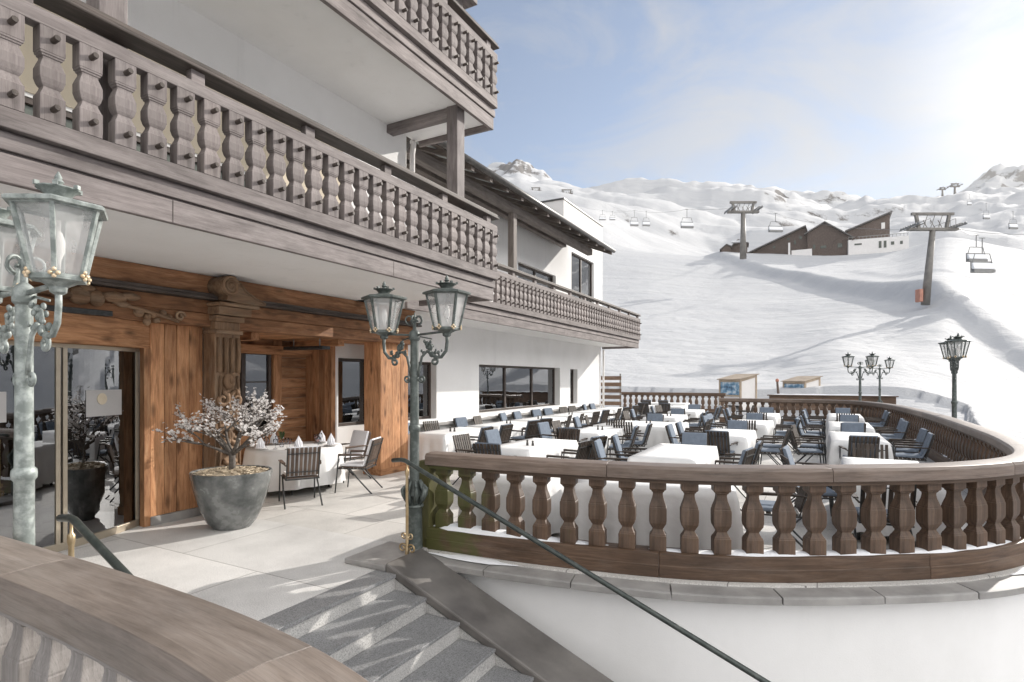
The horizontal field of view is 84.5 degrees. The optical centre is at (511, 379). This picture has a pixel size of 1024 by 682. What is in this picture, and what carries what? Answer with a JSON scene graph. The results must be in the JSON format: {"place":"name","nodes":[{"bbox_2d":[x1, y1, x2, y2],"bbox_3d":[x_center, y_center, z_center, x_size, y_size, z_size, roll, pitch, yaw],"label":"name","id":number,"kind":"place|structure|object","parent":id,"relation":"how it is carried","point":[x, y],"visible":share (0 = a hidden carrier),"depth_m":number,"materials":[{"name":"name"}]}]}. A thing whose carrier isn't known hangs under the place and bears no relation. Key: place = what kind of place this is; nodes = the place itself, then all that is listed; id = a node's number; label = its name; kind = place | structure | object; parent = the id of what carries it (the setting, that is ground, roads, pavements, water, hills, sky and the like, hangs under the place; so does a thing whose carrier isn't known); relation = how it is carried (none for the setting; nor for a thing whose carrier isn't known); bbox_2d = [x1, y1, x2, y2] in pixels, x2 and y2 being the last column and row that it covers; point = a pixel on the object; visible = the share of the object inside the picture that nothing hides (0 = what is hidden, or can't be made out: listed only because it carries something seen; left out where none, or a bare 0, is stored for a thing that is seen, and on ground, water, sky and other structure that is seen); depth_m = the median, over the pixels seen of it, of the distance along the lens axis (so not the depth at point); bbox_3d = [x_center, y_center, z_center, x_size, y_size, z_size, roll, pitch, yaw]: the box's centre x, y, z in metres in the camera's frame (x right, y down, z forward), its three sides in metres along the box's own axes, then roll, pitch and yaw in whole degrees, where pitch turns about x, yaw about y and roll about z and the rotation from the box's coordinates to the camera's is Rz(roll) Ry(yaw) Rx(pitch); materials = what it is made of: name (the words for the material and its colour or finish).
{"place":"outdoors","nodes":[
{"label":"outdoors","id":0,"kind":"place"},
{"bbox_2d":[40,304,112,316],"bbox_3d":[-4.964,-0.777,6.417,0.140,0.065,0.700,0,0,28],"label":"wall light bar","id":1,"kind":"object","parent":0,"point":[85,311],"depth_m":6.42,"materials":[{"name":"wood"}]},
{"bbox_2d":[58,505,395,632],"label":"entrance paving","id":2,"kind":"structure","parent":0,"point":[258,569],"depth_m":6.10,"materials":[{"name":"stone"}]},
{"bbox_2d":[0,172,107,544],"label":"street lamp","id":3,"kind":"object","parent":2,"relation":"on","point":[53,201],"visible":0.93,"depth_m":3.23,"materials":[{"name":"grey metal"}]},
{"bbox_2d":[56,514,133,575],"bbox_3d":[-0.152,2.329,2.129,6.252,2.953,0.048,0,0,28],"label":"stair handrail","id":4,"kind":"object","parent":2,"relation":"on","point":[97,545],"visible":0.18,"depth_m":3.44,"materials":[{"name":"grey metal"}]},
{"bbox_2d":[0,535,368,681],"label":"foreground balustrade","id":5,"kind":"object","parent":2,"relation":"on","point":[65,618],"visible":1,"depth_m":2.07,"materials":[{"name":"wood"}]},
{"bbox_2d":[189,465,272,530],"bbox_3d":[-3.712,1.559,7.468,1.020,0.782,0.938,0,0,8],"label":"planter","id":6,"kind":"object","parent":2,"relation":"on","point":[226,499],"visible":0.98,"depth_m":7.17,"materials":[{"name":"grey stone"}]},
{"bbox_2d":[152,386,287,469],"bbox_3d":[-3.806,0.670,7.538,1.526,1.169,1.556,0,0,-7],"label":"blossom tree","id":7,"kind":"object","parent":6,"relation":"in","point":[257,409],"visible":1,"depth_m":7.44,"materials":[{"name":"white plant"}]},
{"bbox_2d":[259,570,533,681],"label":"entrance stairs","id":8,"kind":"structure","parent":2,"relation":"attached to","point":[397,636],"depth_m":4.87,"materials":[{"name":"stone"}]},
{"bbox_2d":[257,416,1023,590],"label":"terrace paving","id":9,"kind":"structure","parent":0,"point":[355,507],"depth_m":8.07,"materials":[{"name":"stone"}]},
{"bbox_2d":[278,445,322,508],"bbox_3d":[-3.324,1.490,8.858,0.580,0.935,0.691,0,0,-30],"label":"terrace chair","id":10,"kind":"object","parent":9,"relation":"on","point":[303,462],"visible":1,"depth_m":8.65,"materials":[{"name":"black metal"}]},
{"bbox_2d":[0,0,641,551],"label":"hotel building","id":11,"kind":"structure","parent":9,"relation":"on","point":[264,182],"depth_m":7.47,"materials":[{"name":"white paint"}]},
{"bbox_2d":[0,340,139,551],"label":"entrance door","id":12,"kind":"structure","parent":11,"relation":"in","point":[86,397],"depth_m":6.62,"materials":[{"name":"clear glass"}]},
{"bbox_2d":[240,353,270,432],"bbox_3d":[-4.983,0.235,10.305,0.244,1.530,1.180,0,0,28],"label":"window","id":13,"kind":"structure","parent":11,"relation":"in","point":[255,371],"depth_m":10.51,"materials":[{"name":"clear glass"}]},
{"bbox_2d":[283,338,329,349],"bbox_3d":[-3.823,-0.650,10.473,0.900,0.200,0.240,0,0,20],"label":"porch heater","id":14,"kind":"object","parent":11,"relation":"attached to","point":[293,347],"visible":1,"depth_m":10.39,"materials":[{"name":"black metal"}]},
{"bbox_2d":[338,358,363,426],"bbox_3d":[-3.524,0.275,12.216,0.070,1.450,1.070,0,0,28],"label":"window","id":15,"kind":"structure","parent":11,"relation":"in","point":[350,371],"depth_m":12.25,"materials":[{"name":"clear glass"}]},
{"bbox_2d":[408,362,430,420],"bbox_3d":[-2.606,0.290,14.090,0.240,1.460,1.600,0,0,28],"label":"window","id":16,"kind":"structure","parent":11,"relation":"in","point":[424,388],"depth_m":14.57,"materials":[{"name":"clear glass"}]},
{"bbox_2d":[479,365,554,412],"bbox_3d":[0.143,0.280,19.248,0.244,1.440,5.910,0,0,28],"label":"window","id":17,"kind":"structure","parent":11,"relation":"in","point":[500,387],"depth_m":18.98,"materials":[{"name":"clear glass"}]},
{"bbox_2d":[518,263,552,288],"bbox_3d":[0.796,-3.230,20.066,0.074,1.360,3.050,0,0,28],"label":"window","id":18,"kind":"structure","parent":11,"relation":"in","point":[521,267],"depth_m":20.03,"materials":[{"name":"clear glass"}]},
{"bbox_2d":[571,253,591,301],"bbox_3d":[2.820,-3.475,23.945,0.248,3.350,2.600,0,0,28],"label":"window","id":19,"kind":"structure","parent":11,"relation":"in","point":[581,269],"depth_m":23.93,"materials":[{"name":"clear glass"}]},
{"bbox_2d":[341,430,370,482],"bbox_3d":[-3.185,1.490,11.018,0.580,0.935,0.691,0,0,36],"label":"terrace chair","id":20,"kind":"object","parent":9,"relation":"on","point":[360,439],"visible":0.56,"depth_m":11.11,"materials":[{"name":"fabric"}]},
{"bbox_2d":[334,437,382,493],"bbox_3d":[-2.671,1.490,9.893,0.691,0.935,0.580,0,0,6],"label":"terrace chair","id":21,"kind":"object","parent":9,"relation":"on","point":[372,451],"visible":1,"depth_m":9.71,"materials":[{"name":"fabric"}]},
{"bbox_2d":[452,433,473,484],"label":"terrace chair","id":22,"kind":"object","parent":9,"relation":"on","point":[462,444],"visible":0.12,"depth_m":10.56,"materials":[{"name":"brown metal"}]},
{"bbox_2d":[472,442,501,454],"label":"terrace chair","id":23,"kind":"object","parent":9,"relation":"on","point":[487,448],"visible":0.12,"depth_m":9.06,"materials":[{"name":"wicker"}]},
{"bbox_2d":[482,429,509,443],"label":"terrace chair","id":24,"kind":"object","parent":9,"relation":"on","point":[491,436],"visible":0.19,"depth_m":11.37,"materials":[{"name":"blue fabric"}]},
{"bbox_2d":[499,424,512,443],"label":"terrace chair","id":25,"kind":"object","parent":9,"relation":"on","point":[505,431],"visible":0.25,"depth_m":12.86,"materials":[{"name":"brown metal"}]},
{"bbox_2d":[510,420,540,440],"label":"terrace chair","id":26,"kind":"object","parent":9,"relation":"on","point":[530,429],"visible":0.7,"depth_m":14.12,"materials":[{"name":"brown metal"}]},
{"bbox_2d":[535,422,556,438],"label":"terrace chair","id":27,"kind":"object","parent":9,"relation":"on","point":[543,430],"visible":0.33,"depth_m":13.30,"materials":[{"name":"blue fabric"}]},
{"bbox_2d":[558,428,579,443],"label":"terrace chair","id":28,"kind":"object","parent":9,"relation":"on","point":[569,434],"visible":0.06,"depth_m":11.74,"materials":[{"name":"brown wood"}]},
{"bbox_2d":[546,440,592,459],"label":"terrace chair","id":29,"kind":"object","parent":9,"relation":"on","point":[583,450],"visible":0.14,"depth_m":9.45,"materials":[{"name":"brown metal"}]},
{"bbox_2d":[563,435,607,459],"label":"terrace chair","id":30,"kind":"object","parent":9,"relation":"on","point":[603,438],"visible":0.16,"depth_m":10.19,"materials":[{"name":"brown metal"}]},
{"bbox_2d":[601,374,620,406],"bbox_3d":[5.178,0.825,30.419,1.450,2.250,0.120,0,0,20],"label":"slatted screen","id":31,"kind":"object","parent":9,"relation":"on","point":[612,390],"visible":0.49,"depth_m":30.27,"materials":[{"name":"brown wood"}]},
{"bbox_2d":[592,439,632,460],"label":"terrace chair","id":32,"kind":"object","parent":9,"relation":"on","point":[598,448],"visible":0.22,"depth_m":9.31,"materials":[{"name":"blue fabric"}]},
{"bbox_2d":[606,425,638,456],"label":"terrace chair","id":33,"kind":"object","parent":9,"relation":"on","point":[633,436],"visible":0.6,"depth_m":12.22,"materials":[{"name":"blue fabric"}]},
{"bbox_2d":[611,434,646,460],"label":"terrace chair","id":34,"kind":"object","parent":9,"relation":"on","point":[617,447],"visible":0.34,"depth_m":10.14,"materials":[{"name":"blue fabric"}]},
{"bbox_2d":[622,423,652,456],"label":"terrace chair","id":35,"kind":"object","parent":9,"relation":"on","point":[645,436],"visible":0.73,"depth_m":12.95,"materials":[{"name":"blue fabric"}]},
{"bbox_2d":[665,424,680,443],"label":"terrace chair","id":36,"kind":"object","parent":9,"relation":"on","point":[671,434],"visible":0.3,"depth_m":12.60,"materials":[{"name":"blue fabric"}]},
{"bbox_2d":[621,392,725,413],"bbox_3d":[8.816,1.278,31.146,5.652,1.103,0.284,0,0,28],"label":"balustrade","id":37,"kind":"object","parent":9,"relation":"on","point":[670,394],"visible":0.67,"depth_m":30.93,"materials":[{"name":"brown wood"}]},
{"bbox_2d":[681,432,707,445],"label":"terrace chair","id":38,"kind":"object","parent":9,"relation":"on","point":[689,438],"visible":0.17,"depth_m":10.76,"materials":[{"name":"blue fabric"}]},
{"bbox_2d":[703,430,737,460],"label":"terrace chair","id":39,"kind":"object","parent":9,"relation":"on","point":[720,440],"visible":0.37,"depth_m":11.23,"materials":[{"name":"black wood"}]},
{"bbox_2d":[419,404,1023,574],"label":"snow","id":40,"kind":"structure","parent":9,"relation":"on","point":[476,529],"depth_m":5.83,"materials":[{"name":"snow"}]},
{"bbox_2d":[715,447,755,509],"bbox_3d":[3.278,1.490,8.543,0.691,0.935,0.580,0,0,37],"label":"terrace chair","id":41,"kind":"object","parent":9,"relation":"on","point":[747,456],"visible":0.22,"depth_m":8.39,"materials":[{"name":"brown metal"}]},
{"bbox_2d":[727,420,747,429],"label":"terrace chair","id":42,"kind":"object","parent":9,"relation":"on","point":[737,424],"visible":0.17,"depth_m":13.95,"materials":[{"name":"blue fabric"}]},
{"bbox_2d":[719,440,763,464],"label":"terrace chair","id":43,"kind":"object","parent":9,"relation":"on","point":[758,445],"visible":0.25,"depth_m":9.21,"materials":[{"name":"brown metal"}]},
{"bbox_2d":[756,429,789,464],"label":"terrace chair","id":44,"kind":"object","parent":9,"relation":"on","point":[771,450],"visible":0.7,"depth_m":11.63,"materials":[{"name":"brown fabric"}]},
{"bbox_2d":[757,426,792,464],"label":"terrace chair","id":45,"kind":"object","parent":9,"relation":"on","point":[765,445],"visible":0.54,"depth_m":12.43,"materials":[{"name":"brown fabric"}]},
{"bbox_2d":[760,486,807,547],"bbox_3d":[3.104,1.499,6.567,0.691,0.918,0.580,0,0,20],"label":"terrace chair","id":46,"kind":"object","parent":9,"relation":"on","point":[799,502],"visible":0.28,"depth_m":6.40,"materials":[{"name":"metal"}]},
{"bbox_2d":[787,428,826,464],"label":"terrace chair","id":47,"kind":"object","parent":9,"relation":"on","point":[811,451],"visible":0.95,"depth_m":11.59,"materials":[{"name":"brown fabric"}]},
{"bbox_2d":[780,445,833,516],"bbox_3d":[4.406,1.490,8.417,0.691,0.935,0.580,0,0,32],"label":"terrace chair","id":48,"kind":"object","parent":9,"relation":"on","point":[785,451],"visible":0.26,"depth_m":8.49,"materials":[{"name":"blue fabric"}]},
{"bbox_2d":[790,424,826,463],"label":"terrace chair","id":49,"kind":"object","parent":9,"relation":"on","point":[796,436],"visible":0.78,"depth_m":12.58,"materials":[{"name":"blue fabric"}]},
{"bbox_2d":[780,454,836,522],"bbox_3d":[3.989,1.499,7.522,0.691,0.918,0.580,0,0,17],"label":"terrace chair","id":50,"kind":"object","parent":9,"relation":"on","point":[830,493],"visible":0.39,"depth_m":7.35,"materials":[{"name":"brown metal"}]},
{"bbox_2d":[793,417,823,453],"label":"terrace chair","id":51,"kind":"object","parent":9,"relation":"on","point":[800,430],"visible":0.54,"depth_m":14.82,"materials":[{"name":"blue fabric"}]},
{"bbox_2d":[840,422,864,432],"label":"terrace chair","id":52,"kind":"object","parent":9,"relation":"on","point":[852,427],"visible":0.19,"depth_m":13.20,"materials":[{"name":"blue fabric"}]},
{"bbox_2d":[839,435,879,458],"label":"terrace chair","id":53,"kind":"object","parent":9,"relation":"on","point":[864,440],"visible":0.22,"depth_m":10.26,"materials":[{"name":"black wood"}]},
{"bbox_2d":[842,352,878,409],"bbox_3d":[14.393,0.407,23.309,1.321,3.085,0.532,0,0,24],"label":"street lamp","id":54,"kind":"object","parent":9,"relation":"on","point":[859,378],"visible":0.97,"depth_m":23.27,"materials":[{"name":"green metal"}]},
{"bbox_2d":[852,443,888,458],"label":"terrace chair","id":55,"kind":"object","parent":9,"relation":"on","point":[867,449],"visible":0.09,"depth_m":9.01,"materials":[{"name":"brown wood"}]},
{"bbox_2d":[851,485,916,548],"bbox_3d":[4.035,1.499,6.147,0.580,0.918,0.691,0,0,23],"label":"terrace chair","id":56,"kind":"object","parent":9,"relation":"on","point":[912,495],"visible":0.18,"depth_m":5.94,"materials":[{"name":"brown metal"}]},
{"bbox_2d":[875,420,909,446],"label":"terrace chair","id":57,"kind":"object","parent":9,"relation":"on","point":[902,430],"visible":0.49,"depth_m":13.81,"materials":[{"name":"blue fabric"}]},
{"bbox_2d":[888,428,929,460],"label":"terrace chair","id":58,"kind":"object","parent":9,"relation":"on","point":[921,436],"visible":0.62,"depth_m":11.63,"materials":[{"name":"blue fabric"}]},
{"bbox_2d":[893,432,934,460],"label":"terrace chair","id":59,"kind":"object","parent":9,"relation":"on","point":[925,448],"visible":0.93,"depth_m":10.74,"materials":[{"name":"blue fabric"}]},
{"bbox_3d":[0.362,1.577,10.436,0.930,0.748,1.980,0,0,30],"label":"dining table","id":60,"kind":"object","parent":9,"relation":"on","visible":0},
{"bbox_2d":[501,438,577,458],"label":"tablecloth","id":61,"kind":"object","parent":60,"relation":"on","point":[543,447],"visible":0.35,"depth_m":10.19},
{"bbox_3d":[1.912,1.577,13.236,0.880,0.748,1.880,0,0,27],"label":"dining table","id":62,"kind":"object","parent":9,"relation":"on","visible":0},
{"bbox_2d":[578,427,627,460],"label":"tablecloth","id":63,"kind":"object","parent":62,"relation":"on","point":[590,432],"visible":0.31,"depth_m":12.92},
{"bbox_3d":[3.492,1.577,15.167,1.980,0.748,1.980,0,0,29],"label":"dining table","id":64,"kind":"object","parent":9,"relation":"on","visible":0},
{"bbox_2d":[593,420,688,450],"bbox_3d":[3.497,1.555,15.169,2.240,0.720,2.236,0,0,29],"label":"tablecloth","id":65,"kind":"object","parent":64,"relation":"on","point":[658,434],"visible":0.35,"depth_m":14.13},
{"bbox_3d":[5.030,1.577,18.428,0.980,0.748,1.980,0,0,27],"label":"dining table","id":66,"kind":"object","parent":9,"relation":"on","visible":0},
{"bbox_2d":[642,414,688,423],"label":"tablecloth","id":67,"kind":"object","parent":66,"relation":"on","point":[676,417],"visible":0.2,"depth_m":18.00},
{"bbox_3d":[2.726,1.577,9.384,0.980,0.748,2.130,0,0,28],"label":"dining table","id":68,"kind":"object","parent":9,"relation":"on","visible":0},
{"bbox_2d":[627,443,718,463],"bbox_3d":[2.731,1.557,9.391,1.202,0.722,2.359,0,0,28],"label":"tablecloth","id":69,"kind":"object","parent":68,"relation":"on","point":[678,453],"visible":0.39,"depth_m":9.10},
{"bbox_3d":[4.841,1.577,12.617,0.930,0.748,2.030,0,0,28],"label":"dining table","id":70,"kind":"object","parent":9,"relation":"on","visible":0},
{"bbox_2d":[711,428,760,463],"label":"tablecloth","id":71,"kind":"object","parent":70,"relation":"on","point":[745,439],"visible":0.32,"depth_m":11.77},
{"bbox_3d":[6.669,1.577,15.721,0.930,0.748,1.980,0,0,30],"label":"dining table","id":72,"kind":"object","parent":9,"relation":"on","visible":0},
{"bbox_2d":[726,419,775,443],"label":"tablecloth","id":73,"kind":"object","parent":72,"relation":"on","point":[765,427],"visible":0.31,"depth_m":14.93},
{"bbox_3d":[4.988,1.577,7.534,0.930,0.748,2.180,0,0,29],"label":"dining table","id":74,"kind":"object","parent":9,"relation":"on","visible":0},
{"bbox_2d":[834,457,945,540],"bbox_3d":[4.975,1.558,7.541,1.175,0.723,2.405,0,0,29],"label":"tablecloth","id":75,"kind":"object","parent":74,"relation":"on","point":[889,530],"visible":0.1,"depth_m":6.71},
{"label":"dining table","id":76,"kind":"object","parent":9,"relation":"on","visible":0},
{"bbox_2d":[826,431,893,464],"bbox_3d":[7.189,1.556,11.759,1.154,0.720,2.522,0,0,28],"label":"tablecloth","id":77,"kind":"object","parent":76,"relation":"on","point":[835,440],"visible":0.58,"depth_m":10.93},
{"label":"dining table","id":78,"kind":"object","parent":9,"relation":"on","visible":0},
{"bbox_2d":[823,421,875,452],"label":"tablecloth","id":79,"kind":"object","parent":78,"relation":"on","point":[833,426],"visible":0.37,"depth_m":14.14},
{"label":"dining table","id":80,"kind":"object","parent":9,"relation":"on","visible":0},
{"bbox_2d":[457,472,563,534],"bbox_3d":[0.110,1.593,7.391,1.245,0.794,1.312,0,0,25],"label":"tablecloth","id":81,"kind":"object","parent":80,"relation":"on","point":[555,487],"visible":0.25,"depth_m":6.90,"materials":[{"name":"fabric"}]},
{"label":"dining table","id":82,"kind":"object","parent":9,"relation":"on","visible":0},
{"bbox_2d":[575,479,743,549],"bbox_3d":[1.696,1.592,6.740,1.960,0.792,1.228,0,0,16],"label":"tablecloth","id":83,"kind":"object","parent":82,"relation":"on","point":[673,494],"visible":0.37,"depth_m":6.24,"materials":[{"name":"fabric"}]},
{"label":"dining table","id":84,"kind":"object","parent":9,"relation":"on","visible":0},
{"bbox_2d":[242,441,345,491],"bbox_3d":[-3.879,1.523,10.086,1.770,0.654,1.788,0,0,28],"label":"tablecloth","id":85,"kind":"object","parent":84,"relation":"on","point":[270,456],"visible":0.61,"depth_m":9.53,"materials":[{"name":"fabric"}]},
{"bbox_2d":[464,0,1023,199],"label":"sky","id":86,"kind":"structure","parent":0,"point":[877,99],"materials":[{"name":"blue"}]},
{"bbox_2d":[487,159,1023,440],"bbox_3d":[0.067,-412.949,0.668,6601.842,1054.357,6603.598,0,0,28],"label":"snow ground","id":87,"kind":"structure","parent":0,"point":[702,305],"depth_m":114.86,"materials":[{"name":"snow"}]},
{"bbox_2d":[345,541,613,681],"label":"stair cheek wall","id":88,"kind":"structure","parent":87,"relation":"on","point":[518,643],"depth_m":5.42,"materials":[{"name":"stone"}]},
{"bbox_2d":[361,275,470,549],"bbox_3d":[-1.096,0.407,6.336,1.321,3.085,0.532,0,0,26],"label":"street lamp","id":89,"kind":"object","parent":88,"relation":"on","point":[418,490],"visible":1,"depth_m":6.29,"materials":[{"name":"grey metal"}]},
{"bbox_2d":[391,458,770,681],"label":"stair handrail","id":90,"kind":"object","parent":88,"relation":"attached to","point":[683,631],"visible":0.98,"depth_m":5.21,"materials":[{"name":"black metal"}]},
{"bbox_2d":[429,553,1023,681],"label":"terrace wall","id":91,"kind":"structure","parent":87,"relation":"on","point":[970,631],"depth_m":5.38,"materials":[{"name":"paint"}]},
{"bbox_2d":[419,398,1023,582],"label":"terrace balustrade","id":92,"kind":"object","parent":91,"relation":"on","point":[984,466],"visible":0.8,"depth_m":5.63,"materials":[{"name":"brown wood"}]},
{"bbox_2d":[938,333,971,417],"bbox_3d":[10.928,0.427,13.927,0.532,3.085,1.321,0,0,28],"label":"street lamp","id":93,"kind":"object","parent":91,"relation":"on","point":[955,359],"visible":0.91,"depth_m":13.88,"materials":[{"name":"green metal"}]},
{"bbox_2d":[720,239,748,252],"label":"wooden hut","id":94,"kind":"object","parent":87,"relation":"on","point":[735,247],"visible":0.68,"depth_m":233.03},
{"bbox_2d":[717,374,758,409],"bbox_3d":[13.412,0.800,33.500,1.500,2.260,1.840,0,0,-24],"label":"wooden booth","id":95,"kind":"object","parent":87,"relation":"on","point":[738,386],"visible":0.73,"depth_m":32.93,"materials":[{"name":"brown wood"}]},
{"bbox_2d":[724,201,762,258],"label":"lift pylon","id":96,"kind":"object","parent":87,"relation":"on","point":[733,210],"visible":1,"depth_m":149.50,"materials":[{"name":"metal"}]},
{"bbox_2d":[780,376,822,387],"bbox_3d":[18.220,0.920,35.500,1.500,2.260,1.840,0,0,-22],"label":"wooden booth","id":97,"kind":"object","parent":87,"relation":"on","point":[802,381],"visible":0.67,"depth_m":34.97,"materials":[{"name":"brown wood"}]},
{"bbox_2d":[747,221,858,255],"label":"mountain lodge","id":98,"kind":"structure","parent":87,"relation":"on","point":[825,239],"depth_m":224.28,"materials":[{"name":"wood"}]},
{"bbox_2d":[767,394,898,410],"bbox_3d":[17.286,1.378,30.669,6.200,1.144,0.320,0,0,28],"label":"balustrade","id":99,"kind":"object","parent":87,"relation":"on","point":[889,399],"depth_m":30.69,"materials":[{"name":"brown wood"}]},
{"bbox_2d":[845,211,891,239],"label":"lift station","id":100,"kind":"object","parent":87,"relation":"on","point":[873,226],"visible":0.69,"depth_m":224.75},
{"bbox_2d":[848,233,908,254],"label":"white block","id":101,"kind":"structure","parent":87,"relation":"on","point":[877,245],"depth_m":214.11,"materials":[{"name":"paint"}]},
{"bbox_2d":[864,356,894,402],"bbox_3d":[19.050,0.357,29.202,1.321,3.085,0.532,0,0,24],"label":"street lamp","id":102,"kind":"object","parent":87,"relation":"on","point":[880,375],"visible":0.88,"depth_m":29.16,"materials":[{"name":"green metal"}]},
{"bbox_2d":[899,212,967,304],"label":"lift pylon","id":103,"kind":"object","parent":87,"relation":"on","point":[923,295],"visible":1,"depth_m":79.75,"materials":[{"name":"metal"}]},
{"bbox_2d":[960,229,1023,234],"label":"lift cable","id":104,"kind":"object","parent":103,"relation":"attached to","point":[992,233],"visible":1,"depth_m":72.37,"materials":[{"name":"metal"}]},
{"bbox_2d":[966,235,987,261],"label":"chairlift chair","id":105,"kind":"object","parent":104,"relation":"hanging from","point":[977,257],"visible":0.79,"depth_m":87.73,"materials":[{"name":"metal"}]},
{"bbox_2d":[970,238,995,272],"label":"chairlift chair","id":106,"kind":"object","parent":104,"relation":"hanging from","point":[982,266],"visible":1,"depth_m":83.71,"materials":[{"name":"metal"}]},
{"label":"dining table","id":107,"kind":"object","parent":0,"visible":0},
{"bbox_2d":[408,427,480,460],"bbox_3d":[-1.387,1.542,13.087,1.186,0.693,2.255,0,0,28],"label":"tablecloth","id":108,"kind":"object","parent":107,"relation":"on","point":[437,440],"visible":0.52,"depth_m":12.22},
{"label":"dining table","id":109,"kind":"object","parent":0,"visible":0},
{"bbox_2d":[466,421,526,441],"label":"tablecloth","id":110,"kind":"object","parent":109,"relation":"on","point":[517,425],"visible":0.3,"depth_m":14.92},
{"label":"dining table","id":111,"kind":"object","parent":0,"visible":0},
{"bbox_2d":[545,413,591,426],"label":"tablecloth","id":112,"kind":"object","parent":111,"relation":"on","point":[566,415],"visible":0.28,"depth_m":18.78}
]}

